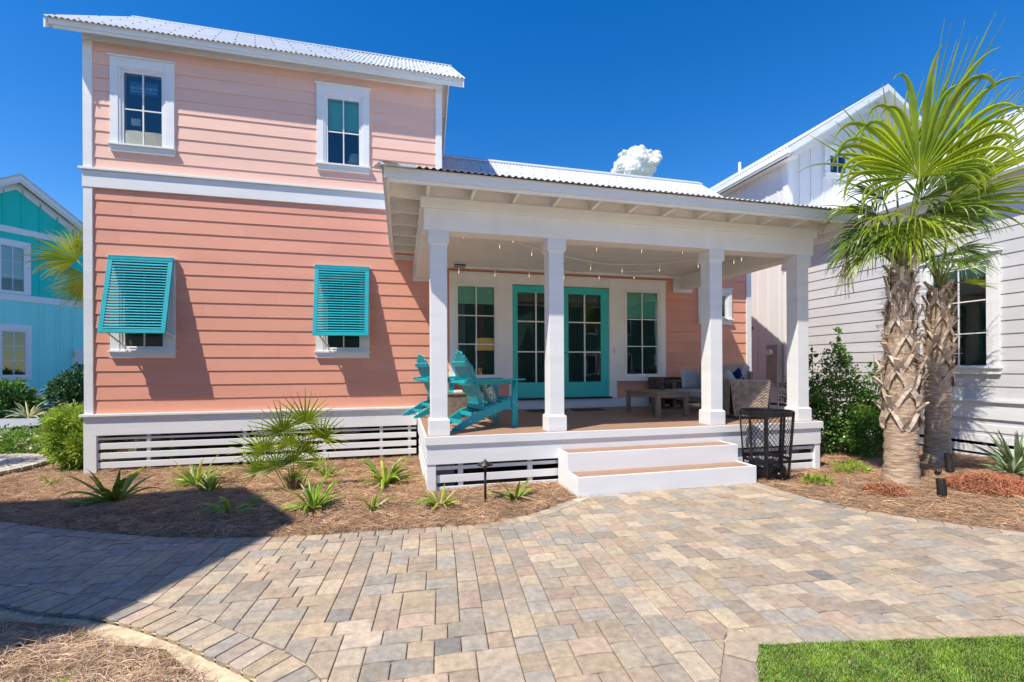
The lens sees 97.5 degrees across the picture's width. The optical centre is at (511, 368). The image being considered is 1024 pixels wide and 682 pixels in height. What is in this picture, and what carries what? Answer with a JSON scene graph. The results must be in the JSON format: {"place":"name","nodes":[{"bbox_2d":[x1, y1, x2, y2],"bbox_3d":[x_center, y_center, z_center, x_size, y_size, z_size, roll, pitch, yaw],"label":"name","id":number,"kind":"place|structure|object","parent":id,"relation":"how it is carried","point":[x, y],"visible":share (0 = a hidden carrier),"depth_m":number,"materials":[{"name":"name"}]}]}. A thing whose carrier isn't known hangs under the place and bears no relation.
{"place":"outdoors","nodes":[
{"label":"outdoors","id":0,"kind":"place"},
{"bbox_2d":[0,417,42,427],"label":"driveway","id":1,"kind":"structure","parent":0,"point":[19,422],"depth_m":16.04,"materials":[{"name":"concrete"}]},
{"bbox_2d":[4,401,46,418],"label":"striped grass plant","id":2,"kind":"object","parent":1,"relation":"on","point":[34,413],"visible":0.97,"depth_m":17.32,"materials":[{"name":"green plant"}]},
{"bbox_2d":[0,453,49,474],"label":"path","id":3,"kind":"structure","parent":0,"point":[9,463],"depth_m":8.66,"materials":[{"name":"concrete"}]},
{"bbox_2d":[0,173,83,407],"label":"beach house","id":4,"kind":"structure","parent":0,"point":[41,334],"depth_m":22.85,"materials":[{"name":"teal wood"}]},
{"bbox_2d":[0,238,30,295],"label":"window","id":5,"kind":"structure","parent":4,"relation":"in","point":[14,279],"depth_m":22.22,"materials":[{"name":"white glass"}]},
{"bbox_2d":[0,324,32,379],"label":"window","id":6,"kind":"structure","parent":4,"relation":"in","point":[15,340],"depth_m":23.19,"materials":[{"name":"white glass"}]},
{"bbox_2d":[72,349,83,394],"bbox_3d":[-23.311,0.262,24.394,0.280,2.600,0.765,0,0,21],"label":"electric meter","id":7,"kind":"object","parent":4,"relation":"attached to","point":[78,355],"visible":0.46,"depth_m":24.16,"materials":[{"name":"grey metal"}]},
{"bbox_2d":[0,407,418,453],"bbox_3d":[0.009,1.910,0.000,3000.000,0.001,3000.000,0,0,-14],"label":"terrain","id":8,"kind":"structure","parent":0,"point":[129,449],"depth_m":11.82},
{"bbox_2d":[0,376,46,417],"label":"shrub","id":9,"kind":"object","parent":8,"relation":"on","point":[16,391],"visible":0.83,"depth_m":18.14,"materials":[{"name":"green plant"}]},
{"bbox_2d":[0,423,47,453],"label":"shrub","id":10,"kind":"object","parent":8,"relation":"on","point":[9,441],"visible":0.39,"depth_m":9.86,"materials":[{"name":"green plant"}]},
{"bbox_2d":[39,361,83,408],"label":"shrub","id":11,"kind":"object","parent":8,"relation":"on","point":[62,388],"visible":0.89,"depth_m":20.91,"materials":[{"name":"green plant"}]},
{"bbox_2d":[0,483,1023,681],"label":"patio","id":12,"kind":"structure","parent":0,"point":[682,584],"depth_m":3.37,"materials":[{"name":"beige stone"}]},
{"bbox_2d":[0,433,1023,681],"bbox_3d":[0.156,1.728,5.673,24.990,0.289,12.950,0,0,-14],"label":"ground","id":13,"kind":"structure","parent":0,"point":[916,509],"depth_m":5.37,"materials":[{"name":"brown plant"}]},
{"bbox_2d":[36,468,68,485],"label":"lily plant","id":14,"kind":"object","parent":13,"relation":"on","point":[48,481],"visible":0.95,"depth_m":7.26,"materials":[{"name":"green plant"}]},
{"bbox_2d":[54,673,75,681],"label":"lily plant","id":15,"kind":"object","parent":13,"relation":"on","point":[64,680],"visible":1,"depth_m":2.17,"materials":[{"name":"green plant"}]},
{"bbox_2d":[13,220,127,451],"bbox_3d":[-9.310,-0.762,10.064,0.953,5.321,2.517,0,0,43],"label":"palm tree","id":16,"kind":"object","parent":13,"relation":"on","point":[75,286],"visible":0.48,"depth_m":9.71,"materials":[{"name":"green plant"}]},
{"bbox_2d":[31,401,135,470],"bbox_3d":[-8.180,1.348,8.700,1.646,1.506,1.248,0,0,-14],"label":"yew pine shrub","id":17,"kind":"object","parent":13,"relation":"on","point":[61,429],"visible":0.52,"depth_m":8.36,"materials":[{"name":"green plant"}]},
{"bbox_2d":[57,464,164,506],"bbox_3d":[-5.290,1.537,6.026,1.156,0.550,1.238,0,0,-14],"label":"lily plant","id":18,"kind":"object","parent":13,"relation":"on","point":[119,490],"visible":0.94,"depth_m":5.89,"materials":[{"name":"green plant"}]},
{"bbox_2d":[0,609,248,681],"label":"sand strip","id":19,"kind":"object","parent":13,"relation":"on","point":[220,674],"visible":0.78,"depth_m":2.77,"materials":[{"name":"beige sand"}]},
{"bbox_2d":[157,454,236,487],"bbox_3d":[-5.008,1.602,7.124,0.942,0.528,0.959,0,0,26],"label":"lily plant","id":20,"kind":"object","parent":13,"relation":"on","point":[191,474],"visible":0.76,"depth_m":7.11,"materials":[{"name":"green plant"}]},
{"bbox_2d":[179,469,237,492],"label":"lily plant","id":21,"kind":"object","parent":13,"relation":"on","point":[209,482],"visible":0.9,"depth_m":6.56,"materials":[{"name":"green plant"}]},
{"bbox_2d":[191,493,274,518],"bbox_3d":[-3.263,1.591,5.172,0.944,0.333,0.832,0,0,-14],"label":"lily plant","id":22,"kind":"object","parent":13,"relation":"on","point":[226,504],"visible":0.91,"depth_m":5.25,"materials":[{"name":"green plant"}]},
{"bbox_2d":[226,391,346,491],"bbox_3d":[-3.164,1.020,6.394,1.585,1.483,0.488,0,0,-14],"label":"fan palm shrub","id":23,"kind":"object","parent":13,"relation":"on","point":[266,445],"visible":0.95,"depth_m":6.37,"materials":[{"name":"green plant"}]},
{"bbox_2d":[276,470,344,513],"bbox_3d":[-2.321,1.490,5.301,0.761,0.456,0.786,0,0,28],"label":"lily plant","id":24,"kind":"object","parent":13,"relation":"on","point":[314,499],"visible":0.97,"depth_m":5.29,"materials":[{"name":"green plant"}]},
{"bbox_2d":[310,453,345,477],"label":"lily plant","id":25,"kind":"object","parent":13,"relation":"on","point":[330,472],"visible":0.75,"depth_m":7.67,"materials":[{"name":"green plant"}]},
{"bbox_2d":[361,487,397,512],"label":"lily plant","id":26,"kind":"object","parent":13,"relation":"on","point":[374,502],"visible":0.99,"depth_m":5.33,"materials":[{"name":"green plant"}]},
{"bbox_2d":[355,456,424,489],"bbox_3d":[-1.902,1.541,6.836,0.969,0.445,0.977,0,0,41],"label":"lily plant","id":27,"kind":"object","parent":13,"relation":"on","point":[386,478],"visible":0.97,"depth_m":6.76,"materials":[{"name":"green plant"}]},
{"bbox_2d":[414,484,461,510],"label":"lily plant","id":28,"kind":"object","parent":13,"relation":"on","point":[433,501],"visible":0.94,"depth_m":5.37,"materials":[{"name":"green plant"}]},
{"bbox_2d":[42,14,860,497],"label":"beach house","id":29,"kind":"structure","parent":13,"relation":"on","point":[270,220],"depth_m":8.58,"materials":[{"name":"pink"}]},
{"bbox_2d":[106,52,176,156],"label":"window","id":30,"kind":"structure","parent":29,"relation":"in","point":[152,81],"depth_m":8.32,"materials":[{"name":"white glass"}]},
{"bbox_2d":[106,255,176,357],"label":"window","id":31,"kind":"structure","parent":29,"relation":"in","point":[166,345],"depth_m":8.33,"materials":[{"name":"white glass"}]},
{"bbox_2d":[313,265,370,357],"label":"window","id":32,"kind":"structure","parent":29,"relation":"in","point":[346,346],"depth_m":9.19,"materials":[{"name":"white glass"}]},
{"bbox_2d":[314,80,370,174],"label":"window","id":33,"kind":"structure","parent":29,"relation":"in","point":[342,109],"depth_m":9.19,"materials":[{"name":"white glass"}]},
{"bbox_2d":[403,354,464,417],"bbox_3d":[-1.494,0.322,8.954,1.208,1.215,0.888,0,0,-34],"label":"adirondack chair","id":34,"kind":"object","parent":29,"relation":"on","point":[422,365],"visible":0.35,"depth_m":8.87,"materials":[{"name":"teal paint"}]},
{"bbox_2d":[448,392,469,420],"bbox_3d":[-0.962,0.685,8.052,0.480,0.485,0.480,0,0,-14],"label":"wicker side table","id":35,"kind":"object","parent":29,"relation":"on","point":[457,402],"visible":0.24,"depth_m":7.83,"materials":[{"name":"beige wicker"}]},
{"bbox_2d":[454,282,497,377],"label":"window","id":36,"kind":"structure","parent":29,"relation":"in","point":[471,299],"depth_m":9.87,"materials":[{"name":"white glass"}]},
{"bbox_2d":[475,359,484,374],"bbox_3d":[-0.721,0.004,10.161,0.240,0.420,0.240,0,0,-14],"label":"lantern","id":37,"kind":"object","parent":29,"relation":"in","point":[479,368],"visible":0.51,"depth_m":10.12,"materials":[{"name":"black metal"}]},
{"bbox_2d":[475,338,493,374],"bbox_3d":[-0.642,-0.127,10.592,0.460,1.160,0.460,0,0,-14],"label":"table lamp","id":38,"kind":"object","parent":29,"relation":"in","point":[484,348],"visible":0.57,"depth_m":10.43,"materials":[{"name":"brown metal"}]},
{"bbox_2d":[448,350,524,430],"bbox_3d":[-0.523,0.317,7.176,1.208,1.215,0.888,0,0,-31],"label":"adirondack chair","id":39,"kind":"object","parent":29,"relation":"on","point":[468,381],"visible":0.95,"depth_m":7.05,"materials":[{"name":"teal paint"}]},
{"bbox_2d":[478,385,496,401],"bbox_3d":[-0.407,0.374,7.251,0.228,0.402,0.420,0,0,-31],"label":"throw pillow","id":40,"kind":"object","parent":39,"relation":"on","point":[488,394],"visible":0.65,"depth_m":7.12,"materials":[{"name":"fabric"}]},
{"bbox_2d":[512,285,544,397],"bbox_3d":[0.552,-0.595,10.165,1.160,2.515,0.120,0,0,-14],"label":"door","id":41,"kind":"structure","parent":29,"relation":"in","point":[535,389],"depth_m":10.06,"materials":[{"name":"teal paint"}]},
{"bbox_2d":[447,264,656,279],"bbox_3d":[0.863,-2.048,9.713,4.712,0.225,0.365,0,0,-10],"label":"string light","id":42,"kind":"object","parent":29,"relation":"attached to","point":[540,270],"visible":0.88,"depth_m":9.76,"materials":[{"name":"white"}]},
{"bbox_2d":[564,287,608,396],"bbox_3d":[1.672,-0.601,10.406,1.210,2.515,0.185,0,0,-14],"label":"door","id":43,"kind":"structure","parent":29,"relation":"in","point":[580,295],"depth_m":10.44,"materials":[{"name":"teal paint"}]},
{"bbox_2d":[462,238,742,272],"bbox_3d":[1.656,-2.065,8.156,5.887,0.258,1.861,0,0,-14],"label":"string light","id":44,"kind":"object","parent":29,"relation":"attached to","point":[590,268],"visible":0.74,"depth_m":8.90,"materials":[{"name":"white"}]},
{"bbox_2d":[572,288,661,381],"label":"window","id":45,"kind":"structure","parent":29,"relation":"in","point":[642,307],"depth_m":11.50,"materials":[{"name":"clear glass"}]},
{"bbox_2d":[513,242,736,260],"bbox_3d":[1.796,-2.080,7.620,5.942,0.230,0.464,0,0,-20],"label":"string light","id":46,"kind":"object","parent":29,"relation":"attached to","point":[641,251],"visible":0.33,"depth_m":7.73,"materials":[{"name":"white"}]},
{"bbox_2d":[625,389,689,416],"bbox_3d":[2.868,0.679,8.970,0.698,0.460,1.180,0,0,-15],"label":"coffee table","id":47,"kind":"object","parent":29,"relation":"on","point":[656,395],"visible":1,"depth_m":8.51,"materials":[{"name":"brown wood"}]},
{"bbox_2d":[648,377,682,408],"bbox_3d":[3.610,0.553,10.397,0.694,0.705,0.677,0,0,-12],"label":"wicker chair","id":48,"kind":"object","parent":29,"relation":"on","point":[661,383],"visible":0.37,"depth_m":10.42,"materials":[{"name":"brown wicker"}]},
{"bbox_2d":[670,364,752,407],"bbox_3d":[4.197,0.412,9.555,0.840,0.982,1.650,0,0,-12],"label":"loveseat","id":49,"kind":"object","parent":29,"relation":"on","point":[695,393],"visible":0.31,"depth_m":9.44,"materials":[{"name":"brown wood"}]},
{"bbox_2d":[679,369,698,388],"bbox_3d":[4.015,0.243,10.169,0.500,0.453,0.178,0,0,-22],"label":"throw pillow","id":50,"kind":"object","parent":49,"relation":"on","point":[689,379],"visible":0.99,"depth_m":10.09,"materials":[{"name":"grey fabric"}]},
{"bbox_2d":[724,369,735,378],"bbox_3d":[4.452,0.241,9.143,0.217,0.460,0.533,0,0,16],"label":"throw pillow","id":51,"kind":"object","parent":49,"relation":"on","point":[728,374],"visible":0.41,"depth_m":9.00,"materials":[{"name":"white fabric"}]},
{"bbox_2d":[733,367,744,378],"bbox_3d":[4.572,0.221,9.070,0.183,0.501,0.525,0,0,1],"label":"throw pillow","id":52,"kind":"object","parent":49,"relation":"on","point":[737,373],"visible":0.38,"depth_m":8.95,"materials":[{"name":"blue fabric"}]},
{"bbox_2d":[697,287,733,324],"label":"window","id":53,"kind":"structure","parent":29,"relation":"in","point":[727,319],"depth_m":11.27,"materials":[{"name":"clear glass"}]},
{"bbox_2d":[722,379,770,418],"bbox_3d":[4.285,0.550,8.279,0.694,0.705,0.677,0,0,11],"label":"wicker chair","id":54,"kind":"object","parent":29,"relation":"on","point":[738,394],"visible":0.81,"depth_m":7.98,"materials":[{"name":"brown wicker"}]},
{"bbox_2d":[477,459,492,501],"bbox_3d":[-0.332,1.439,5.580,0.196,0.625,0.196,0,0,-14],"label":"path light","id":55,"kind":"object","parent":13,"relation":"on","point":[484,464],"visible":0.94,"depth_m":5.57,"materials":[{"name":"brown metal"}]},
{"bbox_2d":[487,477,533,500],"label":"lily plant","id":56,"kind":"object","parent":13,"relation":"on","point":[519,494],"visible":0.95,"depth_m":5.68,"materials":[{"name":"green plant"}]},
{"bbox_2d":[739,408,794,481],"bbox_3d":[3.824,1.158,6.764,0.750,1.063,0.760,0,0,-14],"label":"bin","id":57,"kind":"object","parent":13,"relation":"on","point":[767,468],"visible":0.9,"depth_m":6.56,"materials":[{"name":"black metal"}]},
{"bbox_2d":[801,473,834,485],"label":"ground fern","id":58,"kind":"object","parent":13,"relation":"on","point":[819,477],"visible":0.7,"depth_m":6.37,"materials":[{"name":"green plant"}]},
{"bbox_2d":[777,326,883,458],"bbox_3d":[6.467,0.529,8.756,2.260,2.720,1.429,0,0,8],"label":"holly shrub","id":59,"kind":"object","parent":13,"relation":"on","point":[859,420],"visible":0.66,"depth_m":8.69,"materials":[{"name":"green plant"}]},
{"bbox_2d":[830,457,863,470],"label":"ground fern","id":60,"kind":"object","parent":13,"relation":"on","point":[850,462],"visible":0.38,"depth_m":7.72,"materials":[{"name":"green plant"}]},
{"bbox_2d":[832,462,872,474],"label":"ground fern","id":61,"kind":"object","parent":13,"relation":"on","point":[868,468],"visible":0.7,"depth_m":7.27,"materials":[{"name":"green plant"}]},
{"bbox_2d":[858,479,911,498],"bbox_3d":[4.872,1.564,5.876,0.595,0.267,0.543,0,0,-14],"label":"straw heap","id":62,"kind":"object","parent":13,"relation":"on","point":[893,489],"visible":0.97,"depth_m":5.82,"materials":[{"name":"red plant"}]},
{"bbox_2d":[797,13,1023,485],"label":"palm tree","id":63,"kind":"object","parent":13,"relation":"on","point":[963,163],"visible":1,"depth_m":6.16,"materials":[{"name":"green plant"}]},
{"bbox_2d":[934,469,941,476],"bbox_3d":[6.357,1.554,6.707,0.070,0.128,0.130,0,0,26],"label":"spotlight","id":64,"kind":"object","parent":13,"relation":"on","point":[937,472],"visible":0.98,"depth_m":6.68,"materials":[{"name":"brown metal"}]},
{"bbox_2d":[935,478,947,496],"bbox_3d":[5.433,1.505,5.686,0.108,0.235,0.119,0,0,-14],"label":"spotlight","id":65,"kind":"object","parent":13,"relation":"on","point":[941,486],"visible":0.99,"depth_m":5.65,"materials":[{"name":"brown metal"}]},
{"bbox_2d":[879,204,1006,465],"bbox_3d":[7.588,-0.480,7.982,1.616,4.507,1.743,0,0,-14],"label":"palm tree","id":66,"kind":"object","parent":13,"relation":"on","point":[940,345],"visible":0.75,"depth_m":7.83,"materials":[{"name":"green plant"}]},
{"bbox_2d":[944,453,954,472],"bbox_3d":[6.764,1.467,6.954,0.100,0.323,0.162,0,0,23],"label":"spotlight","id":67,"kind":"object","parent":13,"relation":"on","point":[949,462],"visible":0.85,"depth_m":6.92,"materials":[{"name":"brown metal"}]},
{"bbox_2d":[940,470,1023,497],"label":"straw heap","id":68,"kind":"object","parent":13,"relation":"on","point":[994,483],"visible":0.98,"depth_m":5.92,"materials":[{"name":"plant"}]},
{"bbox_2d":[966,429,1023,467],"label":"spiky plant","id":69,"kind":"object","parent":13,"relation":"on","point":[1005,452],"visible":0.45,"depth_m":7.20,"materials":[{"name":"green plant"}]},
{"bbox_2d":[984,448,1023,474],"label":"spiky plant","id":70,"kind":"object","parent":13,"relation":"on","point":[1017,469],"visible":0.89,"depth_m":6.79,"materials":[{"name":"green plant"}]},
{"bbox_2d":[0,0,1023,221],"label":"sky","id":71,"kind":"structure","parent":0,"point":[712,86],"materials":[{"name":"blue"}]},
{"bbox_2d":[526,410,565,411],"bbox_3d":[0.741,0.911,9.674,0.800,0.013,0.400,0,0,-14],"label":"door mat","id":72,"kind":"object","parent":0,"point":[537,410],"depth_m":9.66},
{"bbox_2d":[570,408,603,410],"bbox_3d":[1.659,0.907,9.878,0.680,0.013,0.400,0,0,-14],"label":"door mat","id":73,"kind":"object","parent":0,"point":[592,409],"depth_m":9.84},
{"bbox_2d":[611,145,661,176],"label":"cloud","id":74,"kind":"structure","parent":0,"point":[641,160],"depth_m":660.78,"materials":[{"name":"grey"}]},
{"bbox_2d":[710,84,1023,457],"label":"beach house","id":75,"kind":"structure","parent":0,"point":[988,392],"depth_m":10.50,"materials":[{"name":"grey wood"}]},
{"bbox_2d":[766,344,782,408],"bbox_3d":[7.589,0.464,13.043,0.290,2.300,0.400,0,0,-14],"label":"electric meter","id":76,"kind":"object","parent":75,"relation":"attached to","point":[774,363],"visible":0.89,"depth_m":12.93,"materials":[{"name":"grey metal"}]},
{"bbox_2d":[766,360,777,382],"bbox_3d":[7.534,0.084,13.029,0.020,0.660,0.400,0,0,-14],"label":"door","id":77,"kind":"structure","parent":76,"relation":"in","point":[771,367],"depth_m":12.99,"materials":[{"name":"wood"}]},
{"bbox_2d":[757,144,855,179],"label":"window","id":78,"kind":"structure","parent":75,"relation":"in","point":[829,172],"depth_m":13.10,"materials":[{"name":"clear glass"}]},
{"bbox_2d":[917,248,1002,373],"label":"window","id":79,"kind":"structure","parent":75,"relation":"in","point":[979,310],"depth_m":9.30,"materials":[{"name":"white glass"}]},
{"bbox_2d":[755,633,1023,681],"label":"lawn","id":80,"kind":"structure","parent":0,"point":[999,659],"depth_m":2.53,"materials":[{"name":"green plant"}]}
]}

